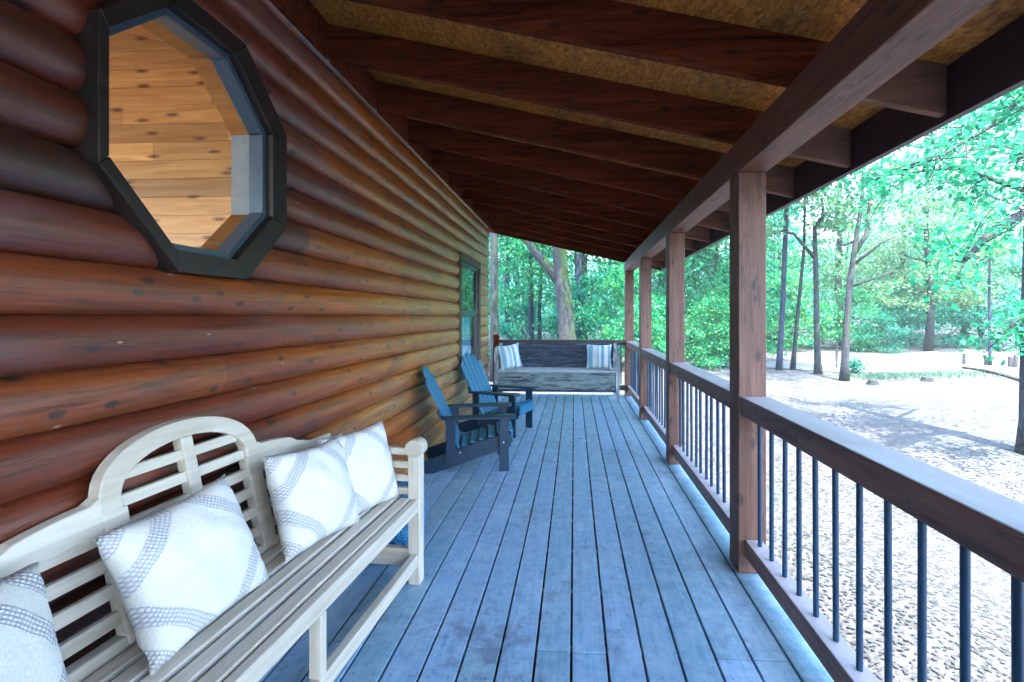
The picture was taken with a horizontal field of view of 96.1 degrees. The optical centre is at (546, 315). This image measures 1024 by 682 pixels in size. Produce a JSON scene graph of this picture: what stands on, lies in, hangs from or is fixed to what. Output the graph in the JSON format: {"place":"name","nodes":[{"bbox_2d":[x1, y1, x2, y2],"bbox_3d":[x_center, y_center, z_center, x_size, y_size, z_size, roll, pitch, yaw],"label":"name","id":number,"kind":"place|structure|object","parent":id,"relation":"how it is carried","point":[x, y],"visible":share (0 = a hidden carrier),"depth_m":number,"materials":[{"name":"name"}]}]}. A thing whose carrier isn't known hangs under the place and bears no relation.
{"place":"outdoors","nodes":[
{"label":"outdoors","id":0,"kind":"place"},
{"bbox_2d":[359,481,425,564],"bbox_3d":[-0.938,1.180,2.682,0.440,0.358,0.440,0,0,-8],"label":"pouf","id":1,"kind":"object","parent":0,"point":[400,537],"visible":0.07,"depth_m":2.50,"materials":[{"name":"blue fabric"}]},
{"bbox_2d":[436,312,1023,681],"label":"ground","id":2,"kind":"structure","parent":0,"point":[917,442],"depth_m":5.44,"materials":[{"name":"beige soil"}]},
{"bbox_2d":[0,0,488,681],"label":"log cabin","id":3,"kind":"object","parent":2,"relation":"on","point":[260,220],"visible":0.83,"depth_m":1.98,"materials":[{"name":"brown wood"}]},
{"bbox_2d":[72,0,286,278],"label":"octagonal window","id":4,"kind":"structure","parent":3,"relation":"in","point":[257,220],"depth_m":1.82,"materials":[{"name":"black wood"}]},
{"bbox_2d":[455,252,480,381],"bbox_3d":[-1.076,0.008,6.207,0.135,1.585,1.230,0,0,4],"label":"sash window","id":5,"kind":"structure","parent":3,"relation":"in","point":[464,328],"depth_m":6.39,"materials":[{"name":"paint"}]},
{"bbox_2d":[269,0,1023,572],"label":"porch roof","id":6,"kind":"structure","parent":3,"relation":"attached to","point":[649,136],"depth_m":2.46,"materials":[{"name":"brown wood"}]},
{"bbox_2d":[626,341,1023,681],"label":"porch railing","id":7,"kind":"object","parent":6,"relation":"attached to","point":[968,517],"visible":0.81,"depth_m":1.57,"materials":[{"name":"brown wood"}]},
{"bbox_2d":[489,233,498,381],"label":"tree","id":8,"kind":"object","parent":2,"relation":"on","point":[494,312],"depth_m":13.02,"materials":[{"name":"grey plant"}]},
{"bbox_2d":[488,234,527,314],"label":"tree","id":9,"kind":"object","parent":2,"relation":"on","point":[504,278],"visible":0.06,"depth_m":27.26,"materials":[{"name":"green plant"}]},
{"bbox_2d":[504,236,511,338],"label":"tree","id":10,"kind":"object","parent":2,"relation":"on","point":[507,282],"visible":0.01,"depth_m":25.07,"materials":[{"name":"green plant"}]},
{"bbox_2d":[488,243,546,361],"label":"shrub","id":11,"kind":"object","parent":2,"relation":"on","point":[507,329],"visible":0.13,"depth_m":17.68,"materials":[{"name":"green plant"}]},
{"bbox_2d":[488,236,549,335],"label":"tree","id":12,"kind":"object","parent":2,"relation":"on","point":[516,282],"visible":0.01,"depth_m":36.22,"materials":[{"name":"green plant"}]},
{"bbox_2d":[488,232,550,314],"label":"tree","id":13,"kind":"object","parent":2,"relation":"on","point":[525,275],"visible":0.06,"depth_m":20.25,"materials":[{"name":"green plant"}]},
{"bbox_2d":[499,288,548,339],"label":"shrub","id":14,"kind":"object","parent":2,"relation":"on","point":[520,313],"visible":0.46,"depth_m":27.23,"materials":[{"name":"green plant"}]},
{"bbox_2d":[501,283,550,339],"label":"shrub","id":15,"kind":"object","parent":2,"relation":"on","point":[522,336],"visible":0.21,"depth_m":30.86,"materials":[{"name":"green plant"}]},
{"bbox_2d":[488,246,569,339],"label":"tree","id":16,"kind":"object","parent":2,"relation":"on","point":[519,279],"visible":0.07,"depth_m":33.44,"materials":[{"name":"green plant"}]},
{"bbox_2d":[488,233,571,339],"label":"tree","id":17,"kind":"object","parent":2,"relation":"on","point":[531,315],"depth_m":21.98,"materials":[{"name":"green plant"}]},
{"bbox_2d":[489,237,574,350],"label":"tree","id":18,"kind":"object","parent":2,"relation":"on","point":[539,293],"visible":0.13,"depth_m":21.60,"materials":[{"name":"green plant"}]},
{"bbox_2d":[536,302,558,339],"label":"shrub","id":19,"kind":"object","parent":2,"relation":"on","point":[547,318],"visible":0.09,"depth_m":33.70,"materials":[{"name":"green plant"}]},
{"bbox_2d":[522,240,575,350],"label":"tree","id":20,"kind":"object","parent":2,"relation":"on","point":[557,272],"visible":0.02,"depth_m":13.81,"materials":[{"name":"brown plant"}]},
{"bbox_2d":[547,309,575,339],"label":"shrub","id":21,"kind":"object","parent":2,"relation":"on","point":[554,337],"visible":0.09,"depth_m":31.79,"materials":[{"name":"green plant"}]},
{"bbox_2d":[419,395,722,681],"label":"deck frame","id":22,"kind":"object","parent":2,"relation":"on","point":[571,620],"depth_m":2.70,"materials":[{"name":"brown wood"}]},
{"bbox_2d":[222,393,833,681],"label":"deck","id":23,"kind":"structure","parent":22,"relation":"on","point":[750,631],"depth_m":2.33,"materials":[{"name":"wood"}]},
{"bbox_2d":[0,416,427,681],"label":"garden bench","id":24,"kind":"object","parent":23,"relation":"on","point":[259,651],"visible":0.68,"depth_m":1.47,"materials":[{"name":"white wood"}]},
{"bbox_2d":[0,562,68,681],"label":"cushion","id":25,"kind":"object","parent":24,"relation":"on","point":[30,651],"visible":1,"depth_m":0.95,"materials":[{"name":"white fabric"}]},
{"bbox_2d":[93,474,270,675],"bbox_3d":[-1.050,0.729,1.361,0.183,0.391,0.391,-23,0,13],"label":"cushion","id":26,"kind":"object","parent":24,"relation":"on","point":[183,572],"visible":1,"depth_m":1.27,"materials":[{"name":"white fabric"}]},
{"bbox_2d":[261,437,359,563],"bbox_3d":[-0.955,0.730,1.893,0.184,0.400,0.401,-21,-9,15],"label":"cushion","id":27,"kind":"object","parent":24,"relation":"on","point":[313,498],"visible":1,"depth_m":1.79,"materials":[{"name":"white fabric"}]},
{"bbox_2d":[317,421,398,512],"bbox_3d":[-0.885,0.737,2.192,0.179,0.400,0.402,-18,-8,23],"label":"cushion","id":28,"kind":"object","parent":24,"relation":"on","point":[368,457],"visible":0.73,"depth_m":2.16,"materials":[{"name":"white fabric"}]},
{"bbox_2d":[422,365,514,473],"bbox_3d":[-0.729,0.903,4.224,0.854,0.912,0.680,0,0,-7],"label":"adirondack chair","id":29,"kind":"object","parent":23,"relation":"on","point":[456,447],"visible":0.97,"depth_m":4.02,"materials":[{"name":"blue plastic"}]},
{"bbox_2d":[459,353,537,437],"bbox_3d":[-0.604,0.903,5.474,0.854,0.912,0.680,0,0,20],"label":"adirondack chair","id":30,"kind":"object","parent":23,"relation":"on","point":[480,390],"visible":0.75,"depth_m":5.40,"materials":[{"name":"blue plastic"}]},
{"bbox_2d":[494,343,619,402],"bbox_3d":[0.179,0.907,7.516,1.998,0.905,0.555,0,0,4],"label":"settle bench","id":31,"kind":"object","parent":23,"relation":"on","point":[555,371],"visible":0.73,"depth_m":7.30,"materials":[{"name":"paint"}]},
{"bbox_2d":[496,343,521,369],"bbox_3d":[-0.595,0.664,7.492,0.419,0.417,0.138,-7,-7,-34],"label":"cushion","id":32,"kind":"object","parent":31,"relation":"on","point":[509,355],"visible":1,"depth_m":7.43,"materials":[{"name":"fabric"}]},
{"bbox_2d":[586,344,611,368],"bbox_3d":[0.856,0.658,7.431,0.408,0.408,0.147,0,-14,6],"label":"cushion","id":33,"kind":"object","parent":31,"relation":"on","point":[598,356],"visible":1,"depth_m":7.38,"materials":[{"name":"fabric"}]},
{"bbox_2d":[493,334,624,391],"bbox_3d":[0.215,0.840,7.927,2.262,1.039,0.130,0,0,4],"label":"porch railing","id":34,"kind":"object","parent":23,"relation":"on","point":[496,341],"visible":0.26,"depth_m":7.86,"materials":[{"name":"brown wood"}]},
{"bbox_2d":[536,246,608,334],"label":"tree","id":35,"kind":"object","parent":2,"relation":"on","point":[587,272],"visible":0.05,"depth_m":32.34,"materials":[{"name":"green plant"}]},
{"bbox_2d":[574,252,585,339],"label":"tree","id":36,"kind":"object","parent":2,"relation":"on","point":[578,262],"depth_m":19.80,"materials":[{"name":"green plant"}]},
{"bbox_2d":[499,238,664,339],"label":"tree","id":37,"kind":"object","parent":2,"relation":"on","point":[584,265],"visible":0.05,"depth_m":20.45,"materials":[{"name":"green plant"}]},
{"bbox_2d":[554,297,617,339],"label":"shrub","id":38,"kind":"object","parent":2,"relation":"on","point":[593,303],"visible":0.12,"depth_m":27.38,"materials":[{"name":"green plant"}]},
{"bbox_2d":[535,260,656,350],"bbox_3d":[1.400,-0.558,20.086,5.380,5.924,5.467,0,0,39],"label":"shrub","id":39,"kind":"object","parent":2,"relation":"on","point":[582,291],"visible":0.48,"depth_m":19.25,"materials":[{"name":"green plant"}]},
{"bbox_2d":[549,260,700,363],"bbox_3d":[2.986,-0.513,16.249,4.923,5.130,5.093,0,0,25],"label":"shrub","id":40,"kind":"object","parent":2,"relation":"on","point":[615,286],"visible":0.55,"depth_m":16.00,"materials":[{"name":"green plant"}]},
{"bbox_2d":[597,278,663,345],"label":"shrub","id":41,"kind":"object","parent":2,"relation":"on","point":[619,312],"visible":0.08,"depth_m":26.78,"materials":[{"name":"green plant"}]},
{"bbox_2d":[590,260,686,292],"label":"tree","id":42,"kind":"object","parent":2,"relation":"on","point":[607,265],"visible":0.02,"depth_m":36.09,"materials":[{"name":"green plant"}]},
{"bbox_2d":[570,238,725,309],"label":"tree","id":43,"kind":"object","parent":2,"relation":"on","point":[598,260],"visible":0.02,"depth_m":20.87,"materials":[{"name":"green plant"}]},
{"bbox_2d":[603,255,695,316],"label":"tree","id":44,"kind":"object","parent":2,"relation":"on","point":[652,278],"visible":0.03,"depth_m":28.85,"materials":[{"name":"green plant"}]},
{"bbox_2d":[596,248,721,298],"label":"tree","id":45,"kind":"object","parent":2,"relation":"on","point":[659,274],"visible":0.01,"depth_m":31.14,"materials":[{"name":"green plant"}]},
{"bbox_2d":[620,274,713,362],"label":"shrub","id":46,"kind":"object","parent":2,"relation":"on","point":[658,300],"visible":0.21,"depth_m":17.15,"materials":[{"name":"green plant"}]},
{"bbox_2d":[605,236,729,308],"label":"tree","id":47,"kind":"object","parent":2,"relation":"on","point":[692,268],"visible":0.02,"depth_m":24.42,"materials":[{"name":"green plant"}]},
{"bbox_2d":[653,257,722,355],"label":"shrub","id":48,"kind":"object","parent":2,"relation":"on","point":[689,297],"visible":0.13,"depth_m":22.43,"materials":[{"name":"green plant"}]},
{"bbox_2d":[652,249,723,342],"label":"tree","id":49,"kind":"object","parent":2,"relation":"on","point":[712,265],"visible":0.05,"depth_m":28.39,"materials":[{"name":"green plant"}]},
{"bbox_2d":[686,240,729,289],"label":"tree","id":50,"kind":"object","parent":2,"relation":"on","point":[719,257],"depth_m":30.43,"materials":[{"name":"green plant"}]},
{"bbox_2d":[654,215,800,325],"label":"tree","id":51,"kind":"object","parent":2,"relation":"on","point":[717,254],"visible":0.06,"depth_m":23.34,"materials":[{"name":"green plant"}]},
{"bbox_2d":[664,259,792,360],"bbox_3d":[8.285,-0.769,19.548,5.745,5.669,5.454,0,0,37],"label":"shrub","id":52,"kind":"object","parent":2,"relation":"on","point":[724,270],"visible":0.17,"depth_m":19.19,"materials":[{"name":"green plant"}]},
{"bbox_2d":[685,288,772,370],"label":"shrub","id":53,"kind":"object","parent":2,"relation":"on","point":[714,304],"visible":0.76,"depth_m":16.29,"materials":[{"name":"green plant"}]},
{"bbox_2d":[685,267,787,363],"bbox_3d":[7.312,-0.084,18.085,3.971,4.231,4.081,0,0,-20],"label":"shrub","id":54,"kind":"object","parent":2,"relation":"on","point":[722,291],"visible":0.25,"depth_m":18.01,"materials":[{"name":"green plant"}]},
{"bbox_2d":[690,205,800,300],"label":"tree","id":55,"kind":"object","parent":2,"relation":"on","point":[778,247],"visible":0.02,"depth_m":26.66,"materials":[{"name":"green plant"}]},
{"bbox_2d":[488,211,1021,332],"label":"woods","id":56,"kind":"object","parent":2,"relation":"on","point":[1010,261],"depth_m":42.47,"materials":[{"name":"green plant"}]},
{"bbox_2d":[685,193,829,324],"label":"tree","id":57,"kind":"object","parent":2,"relation":"on","point":[789,304],"visible":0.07,"depth_m":24.44,"materials":[{"name":"green plant"}]},
{"bbox_2d":[512,368,1023,681],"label":"fallen leaves","id":58,"kind":"object","parent":2,"relation":"on","point":[879,667],"visible":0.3,"depth_m":3.10,"materials":[{"name":"brown plant"}]},
{"bbox_2d":[766,257,807,346],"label":"shrub","id":59,"kind":"object","parent":2,"relation":"on","point":[776,333],"visible":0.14,"depth_m":26.16,"materials":[{"name":"green plant"}]},
{"bbox_2d":[766,205,811,332],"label":"tree","id":60,"kind":"object","parent":2,"relation":"on","point":[773,257],"visible":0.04,"depth_m":33.95,"materials":[{"name":"green plant"}]},
{"bbox_2d":[766,212,830,331],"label":"tree","id":61,"kind":"object","parent":2,"relation":"on","point":[799,229],"depth_m":36.37,"materials":[{"name":"green plant"}]},
{"bbox_2d":[767,261,841,347],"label":"shrub","id":62,"kind":"object","parent":2,"relation":"on","point":[821,326],"visible":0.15,"depth_m":26.46,"materials":[{"name":"green plant"}]},
{"bbox_2d":[766,197,846,314],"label":"tree","id":63,"kind":"object","parent":2,"relation":"on","point":[798,251],"visible":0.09,"depth_m":28.57,"materials":[{"name":"green plant"}]},
{"bbox_2d":[766,252,865,350],"bbox_3d":[13.619,-0.969,25.557,5.667,6.125,6.749,0,0,-26],"label":"shrub","id":64,"kind":"object","parent":2,"relation":"on","point":[792,311],"visible":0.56,"depth_m":24.78,"materials":[{"name":"green plant"}]},
{"bbox_2d":[767,150,902,369],"bbox_3d":[7.740,-6.011,15.726,7.189,15.866,6.851,0,0,4],"label":"tree","id":65,"kind":"object","parent":2,"relation":"on","point":[779,361],"visible":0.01,"depth_m":15.76,"materials":[{"name":"brown plant"}]},
{"bbox_2d":[836,342,837,367],"bbox_3d":[10.319,1.433,16.300,0.060,1.050,0.040,0,0,4],"label":"marker stake","id":66,"kind":"object","parent":2,"relation":"on","point":[836,354],"visible":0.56,"depth_m":16.28,"materials":[{"name":"white wood"}]},
{"bbox_2d":[781,149,906,373],"bbox_3d":[8.771,-5.989,14.660,6.804,15.818,6.904,0,0,-34],"label":"tree","id":67,"kind":"object","parent":2,"relation":"on","point":[817,345],"visible":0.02,"depth_m":14.73,"materials":[{"name":"grey plant"}]},
{"bbox_2d":[790,151,897,369],"bbox_3d":[8.673,-5.338,15.905,6.027,14.513,5.878,0,0,29],"label":"tree","id":68,"kind":"object","parent":2,"relation":"on","point":[794,351],"visible":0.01,"depth_m":15.94,"materials":[{"name":"grey plant"}]},
{"bbox_2d":[777,181,914,346],"bbox_3d":[17.517,-5.630,26.937,7.854,14.940,8.266,0,0,-16],"label":"tree","id":69,"kind":"object","parent":2,"relation":"on","point":[837,270],"visible":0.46,"depth_m":26.07,"materials":[{"name":"green plant"}]},
{"bbox_2d":[802,261,900,351],"bbox_3d":[16.806,-0.328,24.937,4.589,4.744,4.861,0,0,-29],"label":"shrub","id":70,"kind":"object","parent":2,"relation":"on","point":[858,290],"visible":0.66,"depth_m":24.52,"materials":[{"name":"green plant"}]},
{"bbox_2d":[840,355,873,373],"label":"bush","id":71,"kind":"object","parent":2,"relation":"on","point":[854,363],"visible":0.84,"depth_m":14.92,"materials":[{"name":"green plant"}]},
{"bbox_2d":[798,174,921,334],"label":"tree","id":72,"kind":"object","parent":2,"relation":"on","point":[847,248],"visible":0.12,"depth_m":33.49,"materials":[{"name":"green plant"}]},
{"bbox_2d":[866,380,878,384],"bbox_3d":[8.876,1.826,12.468,0.376,0.175,0.381,0,0,-41],"label":"tree stump","id":73,"kind":"object","parent":2,"relation":"on","point":[871,382],"visible":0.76,"depth_m":12.38,"materials":[{"name":"grey wood"}]},
{"bbox_2d":[837,293,915,353],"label":"shrub","id":74,"kind":"object","parent":2,"relation":"on","point":[877,336],"visible":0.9,"depth_m":23.18,"materials":[{"name":"green plant"}]},
{"bbox_2d":[842,178,932,331],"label":"tree","id":75,"kind":"object","parent":2,"relation":"on","point":[883,226],"visible":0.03,"depth_m":35.74,"materials":[{"name":"green plant"}]},
{"bbox_2d":[766,133,1013,380],"bbox_3d":[8.794,-3.623,13.313,7.076,11.098,7.894,0,0,37],"label":"tree","id":76,"kind":"object","parent":2,"relation":"on","point":[839,220],"visible":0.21,"depth_m":13.23,"materials":[{"name":"green plant"}]},
{"bbox_2d":[847,151,959,338],"bbox_3d":[23.773,-4.829,30.878,7.408,12.875,7.478,0,0,-32],"label":"tree","id":77,"kind":"object","parent":2,"relation":"on","point":[901,205],"visible":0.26,"depth_m":30.55,"materials":[{"name":"green plant"}]},
{"bbox_2d":[859,275,982,347],"bbox_3d":[21.239,-0.840,26.372,5.491,6.287,6.038,0,0,39],"label":"shrub","id":78,"kind":"object","parent":2,"relation":"on","point":[917,322],"visible":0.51,"depth_m":25.76,"materials":[{"name":"green plant"}]},
{"bbox_2d":[819,85,1023,454],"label":"oak tree","id":79,"kind":"object","parent":2,"relation":"on","point":[997,121],"visible":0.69,"depth_m":5.96,"materials":[{"name":"green plant"}]},
{"bbox_2d":[850,368,1000,382],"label":"grass","id":80,"kind":"structure","parent":2,"relation":"on","point":[880,375],"depth_m":14.09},
{"bbox_2d":[833,132,1018,350],"bbox_3d":[20.060,-4.571,23.847,7.305,12.923,7.705,0,0,-32],"label":"tree","id":81,"kind":"object","parent":2,"relation":"on","point":[928,344],"visible":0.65,"depth_m":23.79,"materials":[{"name":"green plant"}]},
{"bbox_2d":[919,377,933,381],"bbox_3d":[10.854,1.823,13.065,0.431,0.176,0.419,0,0,21],"label":"tree stump","id":82,"kind":"object","parent":2,"relation":"on","point":[924,379],"visible":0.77,"depth_m":12.96,"materials":[{"name":"grey wood"}]},
{"bbox_2d":[864,161,994,332],"bbox_3d":[27.905,-5.028,33.060,8.542,12.974,7.070,0,0,37],"label":"tree","id":83,"kind":"object","parent":2,"relation":"on","point":[919,175],"visible":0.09,"depth_m":33.01,"materials":[{"name":"green plant"}]},
{"bbox_2d":[896,97,1023,335],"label":"tree","id":84,"kind":"object","parent":2,"relation":"on","point":[1012,272],"visible":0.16,"depth_m":25.56,"materials":[{"name":"green plant"}]},
{"bbox_2d":[897,147,1022,337],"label":"tree","id":85,"kind":"object","parent":2,"relation":"on","point":[996,280],"visible":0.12,"depth_m":29.70,"materials":[{"name":"green plant"}]},
{"bbox_2d":[962,353,965,363],"bbox_3d":[15.991,1.673,17.556,0.106,0.470,0.112,0,0,4],"label":"bollard","id":86,"kind":"object","parent":2,"relation":"on","point":[963,359],"visible":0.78,"depth_m":17.53,"materials":[{"name":"grey wood"}]},
{"bbox_2d":[916,148,1023,365],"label":"tree","id":87,"kind":"object","parent":2,"relation":"on","point":[1006,245],"visible":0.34,"depth_m":16.87,"materials":[{"name":"green plant"}]},
{"bbox_2d":[924,259,1020,351],"bbox_3d":[22.826,-0.591,23.785,4.987,5.709,5.475,0,0,21],"label":"shrub","id":88,"kind":"object","parent":2,"relation":"on","point":[966,322],"visible":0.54,"depth_m":23.78,"materials":[{"name":"green plant"}]},
{"bbox_2d":[983,355,987,364],"bbox_3d":[16.491,1.687,17.225,0.162,0.430,0.120,0,0,4],"label":"bollard","id":89,"kind":"object","parent":2,"relation":"on","point":[985,361],"visible":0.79,"depth_m":17.20,"materials":[{"name":"grey wood"}]},
{"bbox_2d":[962,366,1018,380],"bbox_3d":[14.081,1.805,14.404,0.339,0.128,3.528,0,0,21],"label":"log edging","id":90,"kind":"object","parent":2,"relation":"on","point":[1010,376],"visible":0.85,"depth_m":14.52,"materials":[{"name":"brown wood"}]},
{"bbox_2d":[974,334,1016,346],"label":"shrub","id":91,"kind":"object","parent":2,"relation":"on","point":[1011,343],"visible":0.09,"depth_m":24.82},
{"bbox_2d":[995,147,1023,237],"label":"tree","id":92,"kind":"object","parent":2,"relation":"on","point":[1021,201],"visible":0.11,"depth_m":23.34,"materials":[{"name":"green plant"}]},
{"bbox_2d":[1008,356,1012,366],"bbox_3d":[16.702,1.674,16.513,0.136,0.450,0.139,0,0,4],"label":"bollard","id":93,"kind":"object","parent":2,"relation":"on","point":[1010,361],"visible":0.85,"depth_m":16.46,"materials":[{"name":"grey wood"}]},
{"bbox_2d":[1013,355,1017,366],"bbox_3d":[16.786,1.644,16.407,0.126,0.510,0.131,0,0,4],"label":"bollard","id":94,"kind":"object","parent":2,"relation":"on","point":[1015,361],"visible":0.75,"depth_m":16.37,"materials":[{"name":"grey wood"}]},
{"bbox_2d":[489,88,1023,260],"label":"sky","id":95,"kind":"structure","parent":0,"point":[915,142],"materials":[{"name":"white"}]},
{"bbox_2d":[499,236,1022,311],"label":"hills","id":96,"kind":"structure","parent":0,"point":[1018,285],"depth_m":98.25,"materials":[{"name":"green plant"}]},
{"bbox_2d":[622,342,1019,372],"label":"driveway","id":97,"kind":"structure","parent":0,"point":[936,360],"depth_m":18.25,"materials":[{"name":"beige sand"}]}
]}

